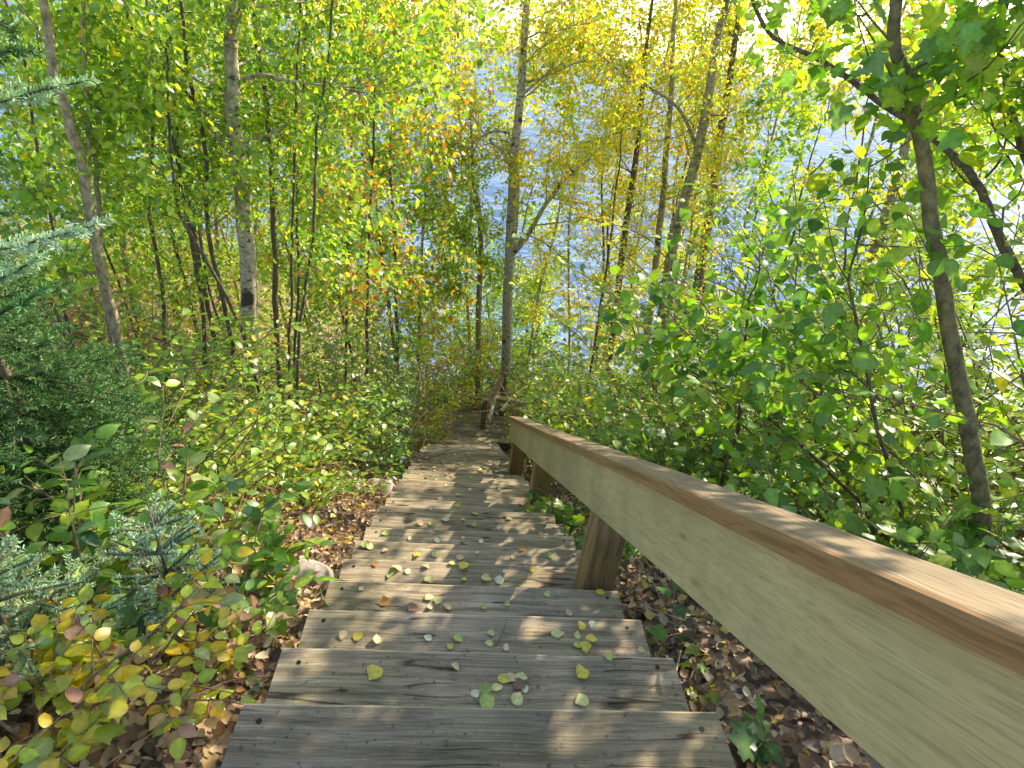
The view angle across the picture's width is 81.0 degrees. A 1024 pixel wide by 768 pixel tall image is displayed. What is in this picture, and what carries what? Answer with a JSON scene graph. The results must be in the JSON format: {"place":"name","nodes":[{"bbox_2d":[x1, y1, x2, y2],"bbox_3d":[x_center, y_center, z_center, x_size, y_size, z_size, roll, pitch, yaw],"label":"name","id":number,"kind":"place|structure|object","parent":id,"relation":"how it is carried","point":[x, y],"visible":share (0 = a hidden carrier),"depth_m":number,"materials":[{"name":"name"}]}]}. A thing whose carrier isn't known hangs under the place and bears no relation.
{"place":"outdoors","nodes":[
{"label":"outdoors","id":0,"kind":"place"},
{"bbox_2d":[0,245,1022,767],"bbox_3d":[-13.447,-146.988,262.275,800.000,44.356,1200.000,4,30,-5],"label":"ground","id":1,"kind":"structure","parent":0,"point":[136,719],"depth_m":2.01,"materials":[{"name":"soil"}]},
{"bbox_2d":[0,17,118,324],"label":"spruce tree","id":2,"kind":"object","parent":1,"relation":"on","point":[9,270],"visible":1,"depth_m":1.66,"materials":[{"name":"green plant"}]},
{"bbox_2d":[0,534,125,678],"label":"spruce tree","id":3,"kind":"object","parent":1,"relation":"on","point":[12,591],"visible":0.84,"depth_m":1.63,"materials":[{"name":"green plant"}]},
{"bbox_2d":[0,38,155,357],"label":"sapling","id":4,"kind":"object","parent":1,"relation":"on","point":[59,169],"visible":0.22,"depth_m":7.77,"materials":[{"name":"green plant"}]},
{"bbox_2d":[0,0,195,380],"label":"sapling","id":5,"kind":"object","parent":1,"relation":"on","point":[6,142],"visible":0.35,"depth_m":4.80,"materials":[{"name":"green plant"}]},
{"bbox_2d":[0,0,201,359],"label":"sapling","id":6,"kind":"object","parent":1,"relation":"on","point":[31,62],"visible":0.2,"depth_m":8.98,"materials":[{"name":"green plant"}]},
{"bbox_2d":[0,160,213,605],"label":"spruce tree","id":7,"kind":"object","parent":1,"relation":"on","point":[37,434],"visible":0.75,"depth_m":2.53,"materials":[{"name":"green plant"}]},
{"bbox_2d":[0,0,220,422],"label":"aspen tree","id":8,"kind":"object","parent":1,"relation":"on","point":[63,21],"visible":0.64,"depth_m":3.81,"materials":[{"name":"green plant"}]},
{"bbox_2d":[3,0,220,344],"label":"aspen tree","id":9,"kind":"object","parent":1,"relation":"on","point":[122,245],"visible":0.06,"depth_m":10.07,"materials":[{"name":"green plant"}]},
{"bbox_2d":[0,0,240,454],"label":"aspen tree","id":10,"kind":"object","parent":1,"relation":"on","point":[36,201],"visible":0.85,"depth_m":3.70,"materials":[{"name":"green plant"}]},
{"bbox_2d":[0,581,247,767],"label":"honeysuckle shrub","id":11,"kind":"object","parent":1,"relation":"on","point":[75,735],"visible":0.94,"depth_m":1.48,"materials":[{"name":"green plant"}]},
{"bbox_2d":[0,523,255,762],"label":"honeysuckle shrub","id":12,"kind":"object","parent":1,"relation":"on","point":[157,718],"visible":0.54,"depth_m":1.59,"materials":[{"name":"green plant"}]},
{"bbox_2d":[0,379,258,682],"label":"dogwood shrub","id":13,"kind":"object","parent":1,"relation":"on","point":[78,448],"visible":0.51,"depth_m":2.21,"materials":[{"name":"green plant"}]},
{"bbox_2d":[30,0,267,424],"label":"sapling","id":14,"kind":"object","parent":1,"relation":"on","point":[152,234],"visible":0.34,"depth_m":4.90,"materials":[{"name":"green plant"}]},
{"bbox_2d":[30,0,268,363],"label":"sapling","id":15,"kind":"object","parent":1,"relation":"on","point":[160,241],"visible":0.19,"depth_m":10.78,"materials":[{"name":"green plant"}]},
{"bbox_2d":[95,491,231,645],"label":"spruce tree","id":16,"kind":"object","parent":1,"relation":"on","point":[156,528],"visible":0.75,"depth_m":1.82,"materials":[{"name":"green plant"}]},
{"bbox_2d":[49,0,278,386],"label":"sapling","id":17,"kind":"object","parent":1,"relation":"on","point":[175,149],"visible":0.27,"depth_m":4.59,"materials":[{"name":"green plant"}]},
{"bbox_2d":[13,252,316,493],"bbox_3d":[-2.877,0.081,4.534,2.041,1.616,2.944,22,33,25],"label":"shrub","id":18,"kind":"object","parent":1,"relation":"on","point":[266,349],"visible":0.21,"depth_m":4.92,"materials":[{"name":"green plant"}]},
{"bbox_2d":[0,417,337,627],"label":"dogwood shrub","id":19,"kind":"object","parent":1,"relation":"on","point":[104,582],"visible":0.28,"depth_m":2.52,"materials":[{"name":"green plant"}]},
{"bbox_2d":[56,0,284,453],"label":"sapling","id":20,"kind":"object","parent":1,"relation":"on","point":[158,29],"visible":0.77,"depth_m":3.98,"materials":[{"name":"green plant"}]},
{"bbox_2d":[9,322,335,589],"bbox_3d":[-2.156,0.378,3.436,1.893,1.050,2.208,26,35,30],"label":"shrub","id":21,"kind":"object","parent":1,"relation":"on","point":[205,464],"visible":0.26,"depth_m":3.57,"materials":[{"name":"green plant"}]},
{"bbox_2d":[0,230,350,507],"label":"shrub","id":22,"kind":"object","parent":1,"relation":"on","point":[163,371],"visible":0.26,"depth_m":4.25,"materials":[{"name":"green plant"}]},
{"bbox_2d":[78,0,284,421],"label":"sapling","id":23,"kind":"object","parent":1,"relation":"on","point":[188,161],"visible":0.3,"depth_m":4.98,"materials":[{"name":"green plant"}]},
{"bbox_2d":[68,0,294,381],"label":"sapling","id":24,"kind":"object","parent":1,"relation":"on","point":[171,263],"visible":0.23,"depth_m":10.74,"materials":[{"name":"green plant"}]},
{"bbox_2d":[20,353,349,572],"bbox_3d":[-1.678,0.500,3.246,1.554,1.048,1.732,29,37,34],"label":"shrub","id":25,"kind":"object","parent":1,"relation":"on","point":[319,439],"visible":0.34,"depth_m":3.53,"materials":[{"name":"green plant"}]},
{"bbox_2d":[109,0,296,364],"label":"maple sapling","id":26,"kind":"object","parent":1,"relation":"on","point":[217,231],"visible":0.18,"depth_m":12.46,"materials":[{"name":"green plant"}]},
{"bbox_2d":[0,334,413,507],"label":"undergrowth","id":27,"kind":"object","parent":1,"relation":"on","point":[158,426],"visible":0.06,"depth_m":6.66,"materials":[{"name":"green plant"}]},
{"bbox_2d":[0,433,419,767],"bbox_3d":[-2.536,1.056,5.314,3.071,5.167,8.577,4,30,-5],"label":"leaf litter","id":28,"kind":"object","parent":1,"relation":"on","point":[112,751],"visible":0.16,"depth_m":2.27,"materials":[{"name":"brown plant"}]},
{"bbox_2d":[0,199,432,430],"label":"undergrowth","id":29,"kind":"object","parent":1,"relation":"on","point":[137,310],"visible":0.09,"depth_m":12.63,"materials":[{"name":"green plant"}]},
{"bbox_2d":[149,591,288,728],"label":"honeysuckle shrub","id":30,"kind":"object","parent":1,"relation":"on","point":[236,640],"visible":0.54,"depth_m":1.87,"materials":[{"name":"green plant"}]},
{"bbox_2d":[138,0,316,437],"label":"sapling","id":31,"kind":"object","parent":1,"relation":"on","point":[191,214],"visible":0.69,"depth_m":4.58,"materials":[{"name":"green plant"}]},
{"bbox_2d":[47,293,417,505],"bbox_3d":[-2.329,0.364,4.914,2.820,1.455,2.454,16,31,15],"label":"shrub","id":32,"kind":"object","parent":1,"relation":"on","point":[340,416],"visible":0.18,"depth_m":5.21,"materials":[{"name":"green plant"}]},
{"bbox_2d":[139,469,335,692],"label":"dogwood shrub","id":33,"kind":"object","parent":1,"relation":"on","point":[255,561],"visible":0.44,"depth_m":2.45,"materials":[{"name":"green plant"}]},
{"bbox_2d":[127,378,371,507],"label":"shrub","id":34,"kind":"object","parent":1,"relation":"on","point":[325,481],"visible":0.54,"depth_m":4.23,"materials":[{"name":"green plant"}]},
{"bbox_2d":[0,0,522,452],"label":"birch tree","id":35,"kind":"object","parent":1,"relation":"on","point":[246,242],"visible":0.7,"depth_m":4.39,"materials":[{"name":"green plant"}]},
{"bbox_2d":[59,330,467,506],"bbox_3d":[-1.983,0.229,5.272,2.945,1.524,2.355,20,32,21],"label":"shrub","id":36,"kind":"object","parent":1,"relation":"on","point":[352,442],"visible":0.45,"depth_m":5.20,"materials":[{"name":"green plant"}]},
{"bbox_2d":[171,0,403,413],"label":"sapling","id":37,"kind":"object","parent":1,"relation":"on","point":[278,212],"visible":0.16,"depth_m":10.37,"materials":[{"name":"green plant"}]},
{"bbox_2d":[221,0,365,401],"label":"sapling","id":38,"kind":"object","parent":1,"relation":"on","point":[322,150],"visible":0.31,"depth_m":5.77,"materials":[{"name":"green plant"}]},
{"bbox_2d":[225,0,372,450],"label":"sapling","id":39,"kind":"object","parent":1,"relation":"on","point":[274,249],"visible":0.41,"depth_m":5.11,"materials":[{"name":"green plant"}]},
{"bbox_2d":[171,0,438,461],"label":"sapling","id":40,"kind":"object","parent":1,"relation":"on","point":[352,57],"visible":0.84,"depth_m":4.33,"materials":[{"name":"green plant"}]},
{"bbox_2d":[195,0,421,458],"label":"sapling","id":41,"kind":"object","parent":1,"relation":"on","point":[278,107],"visible":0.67,"depth_m":4.68,"materials":[{"name":"green plant"}]},
{"bbox_2d":[237,0,434,390],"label":"sapling","id":42,"kind":"object","parent":1,"relation":"on","point":[303,223],"visible":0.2,"depth_m":9.23,"materials":[{"name":"green plant"}]},
{"bbox_2d":[228,0,445,426],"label":"maple sapling","id":43,"kind":"object","parent":1,"relation":"on","point":[351,199],"visible":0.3,"depth_m":7.56,"materials":[{"name":"green plant"}]},
{"bbox_2d":[197,249,488,491],"bbox_3d":[-1.415,0.017,6.037,2.708,2.051,4.125,-13,35,-30],"label":"shrub","id":44,"kind":"object","parent":1,"relation":"on","point":[388,437],"visible":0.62,"depth_m":6.36,"materials":[{"name":"green plant"}]},
{"bbox_2d":[273,1,470,392],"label":"sapling","id":45,"kind":"object","parent":1,"relation":"on","point":[407,317],"visible":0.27,"depth_m":9.88,"materials":[{"name":"green plant"}]},
{"bbox_2d":[251,0,518,445],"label":"maple sapling","id":46,"kind":"object","parent":1,"relation":"on","point":[375,266],"visible":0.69,"depth_m":6.21,"materials":[{"name":"green plant"}]},
{"bbox_2d":[320,359,476,446],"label":"shrub","id":47,"kind":"object","parent":1,"relation":"on","point":[430,386],"visible":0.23,"depth_m":9.91,"materials":[{"name":"green plant"}]},
{"bbox_2d":[312,0,490,408],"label":"aspen tree","id":48,"kind":"object","parent":1,"relation":"on","point":[379,162],"visible":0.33,"depth_m":9.11,"materials":[{"name":"green plant"}]},
{"bbox_2d":[319,332,494,478],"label":"shrub","id":49,"kind":"object","parent":1,"relation":"on","point":[407,459],"visible":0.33,"depth_m":7.22,"materials":[{"name":"green plant"}]},
{"bbox_2d":[321,302,552,423],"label":"shrub","id":50,"kind":"object","parent":1,"relation":"on","point":[447,362],"visible":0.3,"depth_m":13.01,"materials":[{"name":"green plant"}]},
{"bbox_2d":[340,32,545,398],"bbox_3d":[-1.496,-2.482,12.590,4.263,8.350,4.170,23,34,26],"label":"maple sapling","id":51,"kind":"object","parent":1,"relation":"on","point":[437,277],"visible":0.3,"depth_m":11.69,"materials":[{"name":"green plant"}]},
{"bbox_2d":[398,0,536,400],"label":"sapling","id":52,"kind":"object","parent":1,"relation":"on","point":[506,37],"visible":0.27,"depth_m":13.94,"materials":[{"name":"yellow plant"}]},
{"bbox_2d":[396,90,549,404],"bbox_3d":[-0.863,-1.822,12.189,3.075,7.506,2.499,4,30,-5],"label":"sapling","id":53,"kind":"object","parent":1,"relation":"on","point":[481,261],"visible":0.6,"depth_m":11.54,"materials":[{"name":"green plant"}]},
{"bbox_2d":[220,410,735,767],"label":"wooden staircase","id":54,"kind":"structure","parent":1,"relation":"on","point":[328,703],"depth_m":1.85,"materials":[{"name":"grey wood"}]},
{"bbox_2d":[508,416,1023,767],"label":"handrail","id":55,"kind":"object","parent":54,"relation":"on","point":[885,656],"visible":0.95,"depth_m":0.90,"materials":[{"name":"brown wood"}]},
{"bbox_2d":[391,0,651,405],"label":"birch tree","id":56,"kind":"object","parent":1,"relation":"on","point":[515,161],"visible":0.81,"depth_m":9.93,"materials":[{"name":"yellow leaf"},{"name":"bark"}]},
{"bbox_2d":[394,284,667,424],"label":"shrub","id":57,"kind":"object","parent":1,"relation":"on","point":[488,358],"visible":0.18,"depth_m":12.79,"materials":[{"name":"green plant"}]},
{"bbox_2d":[493,198,580,388],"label":"sapling","id":58,"kind":"object","parent":1,"relation":"on","point":[537,280],"visible":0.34,"depth_m":18.29,"materials":[{"name":"green plant"}]},
{"bbox_2d":[480,0,598,261],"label":"sapling","id":59,"kind":"object","parent":1,"relation":"on","point":[514,92],"visible":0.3,"depth_m":15.08,"materials":[{"name":"yellow plant"}]},
{"bbox_2d":[514,488,582,544],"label":"bramble plant","id":60,"kind":"object","parent":1,"relation":"on","point":[559,515],"visible":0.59,"depth_m":4.41,"materials":[{"name":"green plant"}]},
{"bbox_2d":[495,141,608,384],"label":"birch tree","id":61,"kind":"object","parent":1,"relation":"on","point":[534,318],"visible":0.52,"depth_m":14.85,"materials":[{"name":"yellow leaf"},{"name":"bark"}]},
{"bbox_2d":[490,0,646,400],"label":"sapling","id":62,"kind":"object","parent":1,"relation":"on","point":[570,112],"visible":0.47,"depth_m":12.84,"materials":[{"name":"yellow plant"}]},
{"bbox_2d":[455,336,697,457],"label":"shrub","id":63,"kind":"object","parent":1,"relation":"on","point":[554,378],"visible":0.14,"depth_m":8.27,"materials":[{"name":"green plant"}]},
{"bbox_2d":[545,107,650,387],"bbox_3d":[2.447,-2.391,16.451,2.872,9.628,2.333,4,30,-5],"label":"sapling","id":64,"kind":"object","parent":1,"relation":"on","point":[597,238],"visible":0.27,"depth_m":15.98,"materials":[{"name":"green plant"}]},
{"bbox_2d":[505,326,703,442],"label":"shrub","id":65,"kind":"object","parent":1,"relation":"on","point":[528,405],"visible":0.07,"depth_m":11.16,"materials":[{"name":"green plant"}]},
{"bbox_2d":[564,96,678,392],"bbox_3d":[2.017,-1.887,12.425,2.465,7.637,2.116,4,30,-5],"label":"sapling","id":66,"kind":"object","parent":1,"relation":"on","point":[630,220],"visible":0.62,"depth_m":11.63,"materials":[{"name":"green plant"}]},
{"bbox_2d":[531,0,727,397],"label":"aspen tree","id":67,"kind":"object","parent":1,"relation":"on","point":[632,175],"visible":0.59,"depth_m":11.87,"materials":[{"name":"yellow leaf"},{"name":"dark bark"}]},
{"bbox_2d":[454,294,811,484],"bbox_3d":[1.564,-0.013,7.300,3.794,2.732,4.104,28,36,32],"label":"shrub","id":68,"kind":"object","parent":1,"relation":"on","point":[554,397],"visible":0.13,"depth_m":7.24,"materials":[{"name":"green plant"}]},
{"bbox_2d":[589,101,686,391],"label":"sapling","id":69,"kind":"object","parent":1,"relation":"on","point":[647,144],"visible":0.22,"depth_m":14.64,"materials":[{"name":"green plant"}]},
{"bbox_2d":[572,0,723,359],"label":"sapling","id":70,"kind":"object","parent":1,"relation":"on","point":[630,25],"visible":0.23,"depth_m":13.79,"materials":[{"name":"yellow plant"}]},
{"bbox_2d":[555,0,814,422],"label":"aspen tree","id":71,"kind":"object","parent":1,"relation":"on","point":[703,118],"visible":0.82,"depth_m":9.29,"materials":[{"name":"beige plant"}]},
{"bbox_2d":[615,0,765,399],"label":"aspen tree","id":72,"kind":"object","parent":1,"relation":"on","point":[685,5],"visible":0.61,"depth_m":10.53,"materials":[{"name":"beige plant"}]},
{"bbox_2d":[454,194,956,488],"bbox_3d":[2.389,-0.099,7.266,5.349,3.177,5.425,24,34,28],"label":"shrub","id":73,"kind":"object","parent":1,"relation":"on","point":[568,376],"visible":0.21,"depth_m":7.28,"materials":[{"name":"green plant"}]},
{"bbox_2d":[644,0,780,291],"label":"sapling","id":74,"kind":"object","parent":1,"relation":"on","point":[693,38],"visible":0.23,"depth_m":13.24,"materials":[{"name":"yellow plant"}]},
{"bbox_2d":[663,0,794,425],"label":"birch tree","id":75,"kind":"object","parent":1,"relation":"on","point":[733,58],"visible":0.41,"depth_m":11.05,"materials":[{"name":"yellow plant"}]},
{"bbox_2d":[595,374,867,502],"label":"maple shrub","id":76,"kind":"object","parent":1,"relation":"on","point":[610,403],"visible":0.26,"depth_m":4.76,"materials":[{"name":"green plant"}]},
{"bbox_2d":[636,183,869,486],"bbox_3d":[1.349,-0.038,4.088,1.047,2.504,1.577,-13,35,-31],"label":"hazel sapling","id":77,"kind":"object","parent":1,"relation":"on","point":[763,383],"visible":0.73,"depth_m":3.80,"materials":[{"name":"green plant"}]},
{"bbox_2d":[674,63,845,403],"bbox_3d":[3.845,-1.599,10.404,2.557,6.977,2.428,24,34,27],"label":"sapling","id":78,"kind":"object","parent":1,"relation":"on","point":[759,102],"visible":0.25,"depth_m":9.49,"materials":[{"name":"green plant"}]},
{"bbox_2d":[502,370,1023,620],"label":"undergrowth","id":79,"kind":"object","parent":1,"relation":"on","point":[979,555],"visible":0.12,"depth_m":3.05,"materials":[{"name":"green plant"}]},
{"bbox_2d":[506,452,1023,767],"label":"leaf litter","id":80,"kind":"object","parent":1,"relation":"on","point":[833,749],"visible":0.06,"depth_m":2.04,"materials":[{"name":"brown plant"}]},
{"bbox_2d":[512,141,1023,589],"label":"shrub","id":81,"kind":"object","parent":1,"relation":"on","point":[752,162],"visible":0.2,"depth_m":5.52,"materials":[{"name":"green plant"}]},
{"bbox_2d":[520,191,1023,536],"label":"shrub","id":82,"kind":"object","parent":1,"relation":"on","point":[703,393],"visible":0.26,"depth_m":4.99,"materials":[{"name":"green plant"}]},
{"bbox_2d":[692,0,852,381],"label":"sapling","id":83,"kind":"object","parent":1,"relation":"on","point":[806,10],"visible":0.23,"depth_m":14.62,"materials":[{"name":"yellow plant"}]},
{"bbox_2d":[595,260,951,534],"bbox_3d":[1.418,0.208,3.848,2.276,1.525,1.014,25,35,29],"label":"hazel sapling","id":84,"kind":"object","parent":1,"relation":"on","point":[667,362],"visible":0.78,"depth_m":3.84,"materials":[{"name":"green plant"}]},
{"bbox_2d":[726,693,823,767],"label":"bramble plant","id":85,"kind":"object","parent":1,"relation":"on","point":[748,737],"visible":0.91,"depth_m":1.60,"materials":[{"name":"green plant"}]},
{"bbox_2d":[658,57,908,423],"bbox_3d":[3.197,-0.965,7.187,2.328,5.308,2.295,-16,37,-35],"label":"sapling","id":86,"kind":"object","parent":1,"relation":"on","point":[804,122],"visible":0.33,"depth_m":6.57,"materials":[{"name":"green plant"}]},
{"bbox_2d":[551,160,1023,537],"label":"shrub","id":87,"kind":"object","parent":1,"relation":"on","point":[1000,381],"visible":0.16,"depth_m":5.20,"materials":[{"name":"green plant"}]},
{"bbox_2d":[732,0,887,408],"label":"sapling","id":88,"kind":"object","parent":1,"relation":"on","point":[821,30],"visible":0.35,"depth_m":13.85,"materials":[{"name":"yellow plant"}]},
{"bbox_2d":[673,65,1023,517],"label":"hazel sapling","id":89,"kind":"object","parent":1,"relation":"on","point":[817,345],"visible":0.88,"depth_m":2.94,"materials":[{"name":"green plant"}]},
{"bbox_2d":[784,0,913,423],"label":"sapling","id":90,"kind":"object","parent":1,"relation":"on","point":[844,87],"visible":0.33,"depth_m":5.00,"materials":[{"name":"green plant"}]},
{"bbox_2d":[707,382,1023,578],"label":"maple shrub","id":91,"kind":"object","parent":1,"relation":"on","point":[873,486],"visible":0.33,"depth_m":2.92,"materials":[{"name":"green plant"}]},
{"bbox_2d":[708,127,1023,566],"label":"shrub","id":92,"kind":"object","parent":1,"relation":"on","point":[968,339],"visible":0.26,"depth_m":4.35,"materials":[{"name":"green plant"}]},
{"bbox_2d":[725,0,1023,292],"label":"maple tree","id":93,"kind":"object","parent":1,"relation":"on","point":[745,16],"visible":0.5,"depth_m":3.10,"materials":[{"name":"green plant"}]},
{"bbox_2d":[738,138,1023,590],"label":"shrub","id":94,"kind":"object","parent":1,"relation":"on","point":[1002,438],"visible":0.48,"depth_m":3.27,"materials":[{"name":"green plant"}]},
{"bbox_2d":[742,0,1023,584],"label":"maple tree","id":95,"kind":"object","parent":1,"relation":"on","point":[900,85],"visible":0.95,"depth_m":2.54,"materials":[{"name":"green plant"}]},
{"bbox_2d":[778,0,1023,453],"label":"aspen tree","id":96,"kind":"object","parent":1,"relation":"on","point":[885,210],"visible":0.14,"depth_m":6.83,"materials":[{"name":"green plant"}]},
{"bbox_2d":[818,52,1023,440],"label":"sapling","id":97,"kind":"object","parent":1,"relation":"on","point":[964,191],"visible":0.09,"depth_m":6.85,"materials":[{"name":"green plant"}]},
{"bbox_2d":[827,458,1023,590],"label":"maple shrub","id":98,"kind":"object","parent":1,"relation":"on","point":[952,560],"visible":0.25,"depth_m":2.73,"materials":[{"name":"green plant"}]},
{"bbox_2d":[836,109,1023,462],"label":"sapling","id":99,"kind":"object","parent":1,"relation":"on","point":[980,287],"visible":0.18,"depth_m":6.44,"materials":[{"name":"green plant"}]},
{"bbox_2d":[854,102,1022,434],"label":"sapling","id":100,"kind":"object","parent":1,"relation":"on","point":[1002,182],"visible":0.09,"depth_m":7.66,"materials":[{"name":"green plant"}]},
{"bbox_2d":[909,0,1023,154],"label":"maple tree","id":101,"kind":"object","parent":1,"relation":"on","point":[969,8],"visible":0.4,"depth_m":2.56,"materials":[{"name":"green plant"}]},
{"bbox_2d":[914,0,1023,567],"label":"maple tree","id":102,"kind":"object","parent":1,"relation":"on","point":[996,147],"visible":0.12,"depth_m":3.41,"materials":[{"name":"green plant"}]},
{"bbox_2d":[0,0,1023,448],"bbox_3d":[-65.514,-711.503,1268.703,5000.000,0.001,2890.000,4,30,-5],"label":"lake water","id":103,"kind":"structure","parent":0,"point":[824,150],"depth_m":101.62,"materials":[{"name":"blue liquid"}]},
{"bbox_2d":[143,0,1023,100],"label":"sky","id":104,"kind":"structure","parent":0,"point":[983,3],"materials":[{"name":"white"}]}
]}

